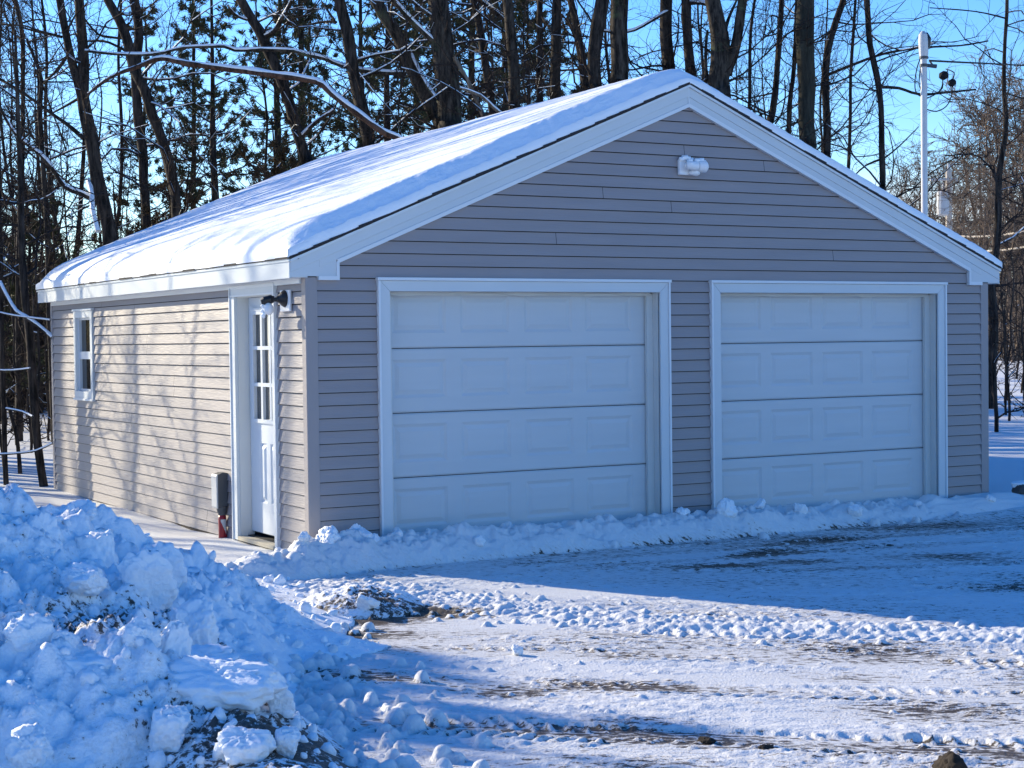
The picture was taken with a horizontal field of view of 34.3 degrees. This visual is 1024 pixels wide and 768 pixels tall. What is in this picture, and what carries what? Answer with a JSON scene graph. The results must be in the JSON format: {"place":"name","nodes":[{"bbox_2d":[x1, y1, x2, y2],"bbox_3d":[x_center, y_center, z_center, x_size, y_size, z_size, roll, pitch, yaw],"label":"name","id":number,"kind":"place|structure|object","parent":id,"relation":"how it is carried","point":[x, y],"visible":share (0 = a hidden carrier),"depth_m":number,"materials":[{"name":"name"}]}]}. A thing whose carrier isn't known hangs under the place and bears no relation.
{"place":"outdoors","nodes":[
{"label":"outdoors","id":0,"kind":"place"},
{"bbox_2d":[0,358,1023,767],"bbox_3d":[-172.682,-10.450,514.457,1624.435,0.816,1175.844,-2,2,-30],"label":"snowy ground","id":1,"kind":"structure","parent":0,"point":[888,632],"depth_m":9.72,"materials":[{"name":"snow"}]},
{"bbox_2d":[1,231,51,444],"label":"shrub","id":2,"kind":"object","parent":1,"relation":"on","point":[16,381],"visible":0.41,"depth_m":28.95,"materials":[{"name":"brown plant"}]},
{"bbox_2d":[4,250,60,452],"bbox_3d":[-8.103,-0.417,26.991,1.754,3.602,1.069,-1,2,-25],"label":"shrub","id":3,"kind":"object","parent":1,"relation":"on","point":[28,410],"visible":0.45,"depth_m":27.03,"materials":[{"name":"brown plant"}]},
{"bbox_2d":[0,0,78,431],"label":"sapling","id":4,"kind":"object","parent":1,"relation":"on","point":[4,154],"visible":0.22,"depth_m":33.08,"materials":[{"name":"brown plant"}]},
{"bbox_2d":[3,155,75,413],"bbox_3d":[-10.862,-2.210,38.035,2.678,6.296,2.911,-2,2,-33],"label":"young pine","id":5,"kind":"object","parent":1,"relation":"on","point":[38,265],"visible":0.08,"depth_m":37.93,"materials":[{"name":"green plant"}]},
{"bbox_2d":[4,198,77,430],"bbox_3d":[-9.454,-1.302,32.869,2.600,4.946,1.947,-2,2,-33],"label":"young pine","id":6,"kind":"object","parent":1,"relation":"on","point":[12,287],"visible":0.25,"depth_m":32.82,"materials":[{"name":"green plant"}]},
{"bbox_2d":[0,213,83,447],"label":"shrub","id":7,"kind":"object","parent":1,"relation":"on","point":[38,343],"visible":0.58,"depth_m":23.91,"materials":[{"name":"brown plant"}]},
{"bbox_2d":[1,0,86,281],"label":"sapling","id":8,"kind":"object","parent":1,"relation":"on","point":[47,153],"visible":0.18,"depth_m":34.69,"materials":[{"name":"brown plant"}]},
{"bbox_2d":[1,0,87,254],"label":"sapling","id":9,"kind":"object","parent":1,"relation":"on","point":[34,69],"visible":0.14,"depth_m":40.78,"materials":[{"name":"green plant"}]},
{"bbox_2d":[0,0,91,443],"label":"bare tree","id":10,"kind":"object","parent":1,"relation":"on","point":[18,327],"visible":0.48,"depth_m":29.97,"materials":[{"name":"brown plant"}]},
{"bbox_2d":[0,0,119,390],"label":"sapling","id":11,"kind":"object","parent":1,"relation":"on","point":[30,262],"visible":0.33,"depth_m":32.89,"materials":[{"name":"brown plant"}]},
{"bbox_2d":[0,0,129,484],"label":"bare tree","id":12,"kind":"object","parent":1,"relation":"on","point":[4,425],"visible":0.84,"depth_m":20.58,"materials":[{"name":"brown plant"}]},
{"bbox_2d":[4,223,125,413],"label":"woods","id":13,"kind":"object","parent":1,"relation":"on","point":[13,375],"visible":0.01,"depth_m":39.41,"materials":[{"name":"brown plant"}]},
{"bbox_2d":[27,0,121,261],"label":"sapling","id":14,"kind":"object","parent":1,"relation":"on","point":[81,202],"visible":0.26,"depth_m":33.71,"materials":[{"name":"brown plant"}]},
{"bbox_2d":[0,0,164,250],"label":"bare tree","id":15,"kind":"object","parent":1,"relation":"on","point":[82,59],"visible":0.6,"depth_m":26.93,"materials":[{"name":"brown plant"}]},
{"bbox_2d":[0,0,172,444],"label":"bare tree","id":16,"kind":"object","parent":1,"relation":"on","point":[49,258],"visible":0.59,"depth_m":28.99,"materials":[{"name":"brown plant"}]},
{"bbox_2d":[0,0,177,486],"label":"bare tree","id":17,"kind":"object","parent":1,"relation":"on","point":[22,273],"visible":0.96,"depth_m":20.26,"materials":[{"name":"brown plant"}]},
{"bbox_2d":[45,176,156,328],"bbox_3d":[-7.168,-1.250,29.852,2.289,4.950,2.105,0,2,17],"label":"young pine","id":18,"kind":"object","parent":1,"relation":"on","point":[122,202],"visible":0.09,"depth_m":29.90,"materials":[{"name":"green plant"}]},
{"bbox_2d":[70,0,187,248],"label":"sapling","id":19,"kind":"object","parent":1,"relation":"on","point":[120,188],"visible":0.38,"depth_m":36.43,"materials":[{"name":"brown plant"}]},
{"bbox_2d":[6,0,265,273],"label":"bare tree","id":20,"kind":"object","parent":1,"relation":"on","point":[142,168],"visible":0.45,"depth_m":31.93,"materials":[{"name":"brown plant"}]},
{"bbox_2d":[90,5,188,247],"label":"pine tree","id":21,"kind":"object","parent":1,"relation":"on","point":[127,92],"visible":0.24,"depth_m":45.75,"materials":[{"name":"green plant"}]},
{"bbox_2d":[31,0,262,218],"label":"bare tree","id":22,"kind":"object","parent":1,"relation":"on","point":[166,153],"visible":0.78,"depth_m":28.90,"materials":[{"name":"brown plant"}]},
{"bbox_2d":[106,0,220,219],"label":"sapling","id":23,"kind":"object","parent":1,"relation":"on","point":[170,91],"visible":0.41,"depth_m":39.47,"materials":[{"name":"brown plant"}]},
{"bbox_2d":[150,164,205,223],"bbox_3d":[-5.863,-1.381,30.003,2.208,5.191,2.400,-1,2,-12],"label":"young pine","id":24,"kind":"object","parent":1,"relation":"on","point":[193,202],"visible":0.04,"depth_m":29.87,"materials":[{"name":"green plant"}]},
{"bbox_2d":[146,0,235,213],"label":"pine tree","id":25,"kind":"object","parent":1,"relation":"on","point":[193,87],"visible":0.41,"depth_m":41.51,"materials":[{"name":"green plant"}]},
{"bbox_2d":[0,483,390,767],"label":"snow pile","id":26,"kind":"object","parent":1,"relation":"on","point":[93,716],"visible":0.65,"depth_m":7.46,"materials":[{"name":"snow"}]},
{"bbox_2d":[4,722,53,767],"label":"snow chunk","id":27,"kind":"object","parent":26,"relation":"on","point":[28,746],"visible":0.99,"depth_m":6.47,"materials":[{"name":"snow"}]},
{"bbox_2d":[2,612,55,650],"bbox_3d":[-2.066,1.097,7.131,0.233,0.232,0.199,-5,3,-13],"label":"snow chunk","id":28,"kind":"object","parent":26,"relation":"on","point":[26,631],"visible":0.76,"depth_m":7.07,"materials":[{"name":"snow"}]},
{"bbox_2d":[26,511,61,544],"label":"snow chunk","id":29,"kind":"object","parent":26,"relation":"on","point":[46,521],"visible":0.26,"depth_m":8.65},
{"bbox_2d":[30,643,112,674],"bbox_3d":[-1.814,1.220,7.085,0.520,0.186,0.359,5,7,-4],"label":"snow chunk","id":30,"kind":"object","parent":26,"relation":"on","point":[86,658],"visible":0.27,"depth_m":6.98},
{"bbox_2d":[60,562,107,595],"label":"snow chunk","id":31,"kind":"object","parent":26,"relation":"on","point":[83,579],"visible":0.99,"depth_m":8.01,"materials":[{"name":"snow"}]},
{"bbox_2d":[74,529,118,566],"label":"snow chunk","id":32,"kind":"object","parent":26,"relation":"on","point":[101,545],"visible":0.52,"depth_m":8.82,"materials":[{"name":"snow"}]},
{"bbox_2d":[121,617,161,647],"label":"snow chunk","id":33,"kind":"object","parent":26,"relation":"on","point":[136,627],"visible":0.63,"depth_m":7.10,"materials":[{"name":"snow"}]},
{"bbox_2d":[116,548,177,609],"bbox_3d":[-1.849,1.013,8.404,0.311,0.378,0.168,5,10,-1],"label":"snow chunk","id":34,"kind":"object","parent":26,"relation":"on","point":[147,573],"visible":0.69,"depth_m":8.35,"materials":[{"name":"snow"}]},
{"bbox_2d":[142,541,187,588],"bbox_3d":[-1.910,1.021,9.052,0.284,0.346,0.196,5,10,-1],"label":"snow chunk","id":35,"kind":"object","parent":26,"relation":"on","point":[171,553],"visible":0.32,"depth_m":9.00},
{"bbox_2d":[147,705,190,751],"bbox_3d":[-1.379,1.415,6.715,0.180,0.242,0.224,-2,2,-33],"label":"snow chunk","id":36,"kind":"object","parent":26,"relation":"on","point":[169,724],"visible":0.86,"depth_m":6.64,"materials":[{"name":"snow"}]},
{"bbox_2d":[158,620,192,657],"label":"snow chunk","id":37,"kind":"object","parent":26,"relation":"on","point":[177,639],"visible":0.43,"depth_m":7.29,"materials":[{"name":"snow"}]},
{"bbox_2d":[179,596,219,644],"bbox_3d":[-1.549,1.202,8.103,0.249,0.338,0.275,16,-12,-5],"label":"snow chunk","id":38,"kind":"object","parent":26,"relation":"on","point":[200,621],"visible":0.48,"depth_m":8.03,"materials":[{"name":"snow"}]},
{"bbox_2d":[191,643,238,659],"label":"snow chunk","id":39,"kind":"object","parent":26,"relation":"on","point":[220,651],"visible":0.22,"depth_m":7.71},
{"bbox_2d":[168,655,288,711],"bbox_3d":[-1.218,1.290,7.051,0.547,0.229,0.399,5,20,10],"label":"snow chunk","id":40,"kind":"object","parent":26,"relation":"on","point":[208,682],"visible":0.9,"depth_m":6.94,"materials":[{"name":"snow"}]},
{"bbox_2d":[216,726,276,764],"bbox_3d":[-1.041,1.431,6.501,0.232,0.177,0.214,-1,2,-12],"label":"snow chunk","id":41,"kind":"object","parent":26,"relation":"on","point":[240,745],"visible":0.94,"depth_m":6.43,"materials":[{"name":"snow"}]},
{"bbox_2d":[268,688,295,716],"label":"snow chunk","id":42,"kind":"object","parent":26,"relation":"on","point":[281,701],"visible":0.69,"depth_m":7.11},
{"bbox_2d":[274,725,300,758],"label":"snow chunk","id":43,"kind":"object","parent":26,"relation":"on","point":[287,738],"visible":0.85,"depth_m":6.52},
{"bbox_2d":[134,0,292,219],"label":"pine tree","id":44,"kind":"object","parent":1,"relation":"on","point":[226,93],"visible":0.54,"depth_m":32.66,"materials":[{"name":"green plant"}]},
{"bbox_2d":[87,55,402,139],"bbox_3d":[-2.831,-1.980,25.691,7.797,6.414,0.219,0,2,10],"label":"branch","id":45,"kind":"object","parent":1,"relation":"on","point":[331,92],"visible":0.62,"depth_m":25.76,"materials":[{"name":"brown wood"}]},
{"bbox_2d":[218,0,273,182],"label":"sapling","id":46,"kind":"object","parent":1,"relation":"on","point":[266,113],"visible":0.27,"depth_m":33.59,"materials":[{"name":"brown plant"}]},
{"bbox_2d":[225,116,299,195],"bbox_3d":[-4.371,-1.919,31.083,2.873,6.214,2.642,-1,2,-14],"label":"young pine","id":47,"kind":"object","parent":1,"relation":"on","point":[273,144],"visible":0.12,"depth_m":30.71,"materials":[{"name":"green plant"}]},
{"bbox_2d":[217,0,336,191],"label":"pine tree","id":48,"kind":"object","parent":1,"relation":"on","point":[275,122],"visible":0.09,"depth_m":43.67,"materials":[{"name":"green plant"}]},
{"bbox_2d":[133,0,427,184],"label":"bare tree","id":49,"kind":"object","parent":1,"relation":"on","point":[284,88],"visible":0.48,"depth_m":27.95,"materials":[{"name":"brown plant"}]},
{"bbox_2d":[229,0,355,181],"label":"pine tree","id":50,"kind":"object","parent":1,"relation":"on","point":[301,37],"visible":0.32,"depth_m":39.38,"materials":[{"name":"green plant"}]},
{"bbox_2d":[85,0,555,143],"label":"bare tree","id":51,"kind":"object","parent":1,"relation":"on","point":[389,20],"visible":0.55,"depth_m":26.84,"materials":[{"name":"brown plant"}]},
{"bbox_2d":[280,0,404,170],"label":"pine tree","id":52,"kind":"object","parent":1,"relation":"on","point":[337,123],"visible":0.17,"depth_m":37.58,"materials":[{"name":"green plant"}]},
{"bbox_2d":[300,583,424,619],"bbox_3d":[-1.022,1.462,11.116,1.688,0.273,1.838,-2,2,-30],"label":"snow mound","id":53,"kind":"object","parent":1,"relation":"on","point":[395,602],"visible":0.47,"depth_m":10.77,"materials":[{"name":"snow"}]},
{"bbox_2d":[311,0,430,159],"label":"pine tree","id":54,"kind":"object","parent":1,"relation":"on","point":[370,31],"visible":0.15,"depth_m":33.81,"materials":[{"name":"green plant"}]},
{"bbox_2d":[280,0,513,146],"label":"bare tree","id":55,"kind":"object","parent":1,"relation":"on","point":[352,59],"visible":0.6,"depth_m":26.41,"materials":[{"name":"brown plant"}]},
{"bbox_2d":[376,0,462,134],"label":"pine tree","id":56,"kind":"object","parent":1,"relation":"on","point":[417,50],"visible":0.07,"depth_m":40.67,"materials":[{"name":"green plant"}]},
{"bbox_2d":[344,0,528,142],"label":"bare tree","id":57,"kind":"object","parent":1,"relation":"on","point":[437,56],"visible":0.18,"depth_m":26.40,"materials":[{"name":"brown plant"}]},
{"bbox_2d":[379,0,507,136],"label":"pine tree","id":58,"kind":"object","parent":1,"relation":"on","point":[457,21],"visible":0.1,"depth_m":35.64,"materials":[{"name":"green plant"}]},
{"bbox_2d":[414,0,533,126],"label":"pine tree","id":59,"kind":"object","parent":1,"relation":"on","point":[473,55],"visible":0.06,"depth_m":39.58,"materials":[{"name":"green plant"}]},
{"bbox_2d":[379,0,570,109],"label":"bare tree","id":60,"kind":"object","parent":1,"relation":"on","point":[510,47],"visible":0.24,"depth_m":27.93,"materials":[{"name":"brown plant"}]},
{"bbox_2d":[357,0,601,131],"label":"pine tree","id":61,"kind":"object","parent":1,"relation":"on","point":[483,47],"visible":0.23,"depth_m":29.93,"materials":[{"name":"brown plant"}]},
{"bbox_2d":[362,0,603,119],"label":"bare tree","id":62,"kind":"object","parent":1,"relation":"on","point":[471,90],"visible":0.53,"depth_m":25.90,"materials":[{"name":"brown plant"}]},
{"bbox_2d":[453,1,565,119],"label":"pine tree","id":63,"kind":"object","parent":1,"relation":"on","point":[502,26],"visible":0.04,"depth_m":42.80,"materials":[{"name":"green plant"}]},
{"bbox_2d":[36,82,1001,549],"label":"garage","id":64,"kind":"structure","parent":1,"relation":"on","point":[616,316],"depth_m":14.80,"materials":[{"name":"plastic"}]},
{"bbox_2d":[72,308,95,400],"bbox_3d":[-4.791,-0.330,18.610,0.082,1.030,0.780,-2,2,-30],"label":"window","id":65,"kind":"structure","parent":64,"relation":"in","point":[83,328],"depth_m":18.72,"materials":[{"name":"paint"}]},
{"bbox_2d":[211,472,227,537],"bbox_3d":[-2.591,1.167,14.726,0.116,0.767,0.134,-2,2,-30],"label":"meter box","id":66,"kind":"object","parent":64,"relation":"attached to","point":[219,484],"visible":0.92,"depth_m":14.68,"materials":[{"name":"grey metal"}]},
{"bbox_2d":[228,283,280,549],"bbox_3d":[-2.126,0.265,14.103,0.187,2.212,1.052,-2,2,-30],"label":"entry door","id":67,"kind":"structure","parent":64,"relation":"in","point":[253,344],"depth_m":14.36,"materials":[{"name":"metal"}]},
{"bbox_2d":[260,290,291,318],"bbox_3d":[-1.911,-0.642,13.340,0.210,0.229,0.203,-2,2,-30],"label":"wall lamp","id":68,"kind":"object","parent":64,"relation":"attached to","point":[283,298],"visible":1,"depth_m":13.32,"materials":[{"name":"black plastic"}]},
{"bbox_2d":[36,69,1001,289],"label":"roof snow","id":69,"kind":"structure","parent":64,"relation":"on","point":[296,210],"depth_m":15.06,"materials":[{"name":"snow"}]},
{"bbox_2d":[375,277,672,535],"bbox_3d":[0.131,0.208,14.164,2.884,2.208,0.222,-2,2,-30],"label":"garage door","id":70,"kind":"structure","parent":64,"relation":"in","point":[518,401],"depth_m":14.20,"materials":[{"name":"metal"}]},
{"bbox_2d":[678,155,708,175],"bbox_3d":[1.626,-1.954,14.807,0.266,0.188,0.156,-2,2,-30],"label":"floodlight","id":71,"kind":"object","parent":64,"relation":"attached to","point":[688,165],"visible":1,"depth_m":14.79,"materials":[{"name":"white plastic"}]},
{"bbox_2d":[708,280,947,509],"bbox_3d":[3.021,0.127,15.824,2.903,2.208,0.222,-2,2,-30],"label":"garage door","id":72,"kind":"structure","parent":64,"relation":"in","point":[822,391],"depth_m":15.90,"materials":[{"name":"metal"}]},
{"bbox_2d":[918,31,936,215],"bbox_3d":[4.431,-1.603,17.632,0.194,4.275,0.103,-1,2,-11],"label":"service mast","id":73,"kind":"object","parent":64,"relation":"attached to","point":[924,41],"visible":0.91,"depth_m":17.57,"materials":[{"name":"white metal"}]},
{"bbox_2d":[914,59,1023,111],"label":"service cable","id":74,"kind":"object","parent":73,"relation":"attached to","point":[943,75],"visible":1,"depth_m":17.59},
{"bbox_2d":[495,0,566,110],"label":"pine tree","id":75,"kind":"object","parent":1,"relation":"on","point":[519,17],"visible":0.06,"depth_m":36.82,"materials":[{"name":"green plant"}]},
{"bbox_2d":[476,0,592,110],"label":"bare tree","id":76,"kind":"object","parent":1,"relation":"on","point":[539,6],"visible":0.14,"depth_m":30.95,"materials":[{"name":"brown plant"}]},
{"bbox_2d":[462,0,634,106],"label":"bare tree","id":77,"kind":"object","parent":1,"relation":"on","point":[556,14],"visible":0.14,"depth_m":28.93,"materials":[{"name":"brown plant"}]},
{"bbox_2d":[484,0,654,96],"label":"bare tree","id":78,"kind":"object","parent":1,"relation":"on","point":[584,81],"visible":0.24,"depth_m":29.88,"materials":[{"name":"brown plant"}]},
{"bbox_2d":[509,0,643,95],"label":"bare tree","id":79,"kind":"object","parent":1,"relation":"on","point":[618,34],"visible":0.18,"depth_m":27.39,"materials":[{"name":"brown plant"}]},
{"bbox_2d":[520,0,734,88],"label":"bare tree","id":80,"kind":"object","parent":1,"relation":"on","point":[596,29],"visible":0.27,"depth_m":26.92,"materials":[{"name":"brown plant"}]},
{"bbox_2d":[522,0,739,102],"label":"bare tree","id":81,"kind":"object","parent":1,"relation":"on","point":[666,11],"visible":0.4,"depth_m":27.90,"materials":[{"name":"brown plant"}]},
{"bbox_2d":[610,0,796,110],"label":"bare tree","id":82,"kind":"object","parent":1,"relation":"on","point":[687,38],"visible":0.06,"depth_m":29.93,"materials":[{"name":"brown plant"}]},
{"bbox_2d":[581,0,862,152],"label":"bare tree","id":83,"kind":"object","parent":1,"relation":"on","point":[724,55],"visible":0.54,"depth_m":26.88,"materials":[{"name":"brown plant"}]},
{"bbox_2d":[653,0,907,145],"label":"bare tree","id":84,"kind":"object","parent":1,"relation":"on","point":[773,105],"visible":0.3,"depth_m":27.87,"materials":[{"name":"brown plant"}]},
{"bbox_2d":[653,0,958,167],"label":"bare tree","id":85,"kind":"object","parent":1,"relation":"on","point":[807,81],"visible":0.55,"depth_m":26.89,"materials":[{"name":"brown plant"}]},
{"bbox_2d":[733,0,878,164],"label":"bare tree","id":86,"kind":"object","parent":1,"relation":"on","point":[793,70],"visible":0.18,"depth_m":28.97,"materials":[{"name":"brown plant"}]},
{"bbox_2d":[735,0,884,130],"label":"bare tree","id":87,"kind":"object","parent":1,"relation":"on","point":[750,62],"visible":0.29,"depth_m":27.98,"materials":[{"name":"brown plant"}]},
{"bbox_2d":[785,0,938,198],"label":"bare tree","id":88,"kind":"object","parent":1,"relation":"on","point":[850,80],"visible":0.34,"depth_m":29.98,"materials":[{"name":"brown plant"}]},
{"bbox_2d":[754,0,987,168],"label":"bare tree","id":89,"kind":"object","parent":1,"relation":"on","point":[827,133],"visible":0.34,"depth_m":28.97,"materials":[{"name":"brown plant"}]},
{"bbox_2d":[777,0,1023,220],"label":"bare tree","id":90,"kind":"object","parent":1,"relation":"on","point":[881,182],"visible":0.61,"depth_m":27.95,"materials":[{"name":"brown plant"}]},
{"bbox_2d":[863,121,1015,347],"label":"bushy tree","id":91,"kind":"object","parent":1,"relation":"on","point":[908,172],"visible":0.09,"depth_m":84.06,"materials":[{"name":"brown plant"}]},
{"bbox_2d":[885,126,994,230],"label":"bushy tree","id":92,"kind":"object","parent":1,"relation":"on","point":[911,192],"visible":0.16,"depth_m":76.18,"materials":[{"name":"brown plant"}]},
{"bbox_2d":[930,164,957,229],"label":"utility pole","id":93,"kind":"object","parent":1,"relation":"on","point":[944,203],"visible":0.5,"depth_m":68.47,"materials":[{"name":"metal"}]},
{"bbox_2d":[931,751,967,767],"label":"dirt clod","id":94,"kind":"object","parent":1,"relation":"on","point":[949,759],"visible":1,"depth_m":6.63,"materials":[{"name":"soil"}]},
{"bbox_2d":[890,0,1023,408],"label":"bare tree","id":95,"kind":"object","parent":1,"relation":"on","point":[1005,97],"visible":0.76,"depth_m":30.95,"materials":[{"name":"brown plant"}]},
{"bbox_2d":[891,59,1023,360],"bbox_3d":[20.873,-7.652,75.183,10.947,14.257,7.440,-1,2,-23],"label":"bushy tree","id":96,"kind":"object","parent":1,"relation":"on","point":[992,147],"visible":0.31,"depth_m":75.99,"materials":[{"name":"brown plant"}]},
{"bbox_2d":[899,23,1023,287],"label":"bushy tree","id":97,"kind":"object","parent":1,"relation":"on","point":[976,109],"visible":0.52,"depth_m":75.36,"materials":[{"name":"brown plant"}]},
{"bbox_2d":[907,143,1023,330],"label":"bushy tree","id":98,"kind":"object","parent":1,"relation":"on","point":[980,223],"visible":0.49,"depth_m":57.79,"materials":[{"name":"brown plant"}]},
{"bbox_2d":[929,58,1023,296],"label":"bushy tree","id":99,"kind":"object","parent":1,"relation":"on","point":[981,160],"visible":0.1,"depth_m":80.06,"materials":[{"name":"brown plant"}]},
{"bbox_2d":[958,122,1023,431],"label":"bare tree","id":100,"kind":"object","parent":1,"relation":"on","point":[994,389],"visible":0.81,"depth_m":23.96,"materials":[{"name":"plant"}]},
{"bbox_2d":[961,146,1023,362],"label":"bushy tree","id":101,"kind":"object","parent":1,"relation":"on","point":[1011,212],"visible":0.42,"depth_m":60.03,"materials":[{"name":"brown plant"}]},
{"bbox_2d":[979,242,1023,414],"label":"shrub","id":102,"kind":"object","parent":1,"relation":"on","point":[1004,348],"visible":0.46,"depth_m":28.95,"materials":[{"name":"brown plant"}]},
{"bbox_2d":[981,144,1023,364],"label":"bushy tree","id":103,"kind":"object","parent":1,"relation":"on","point":[1022,237],"visible":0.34,"depth_m":56.15,"materials":[{"name":"brown plant"}]},
{"bbox_2d":[988,231,1023,420],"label":"shrub","id":104,"kind":"object","parent":1,"relation":"on","point":[1007,376],"visible":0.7,"depth_m":27.01,"materials":[{"name":"brown plant"}]},
{"bbox_2d":[0,0,1023,333],"label":"sky","id":105,"kind":"structure","parent":0,"point":[934,119],"materials":[{"name":"blue"}]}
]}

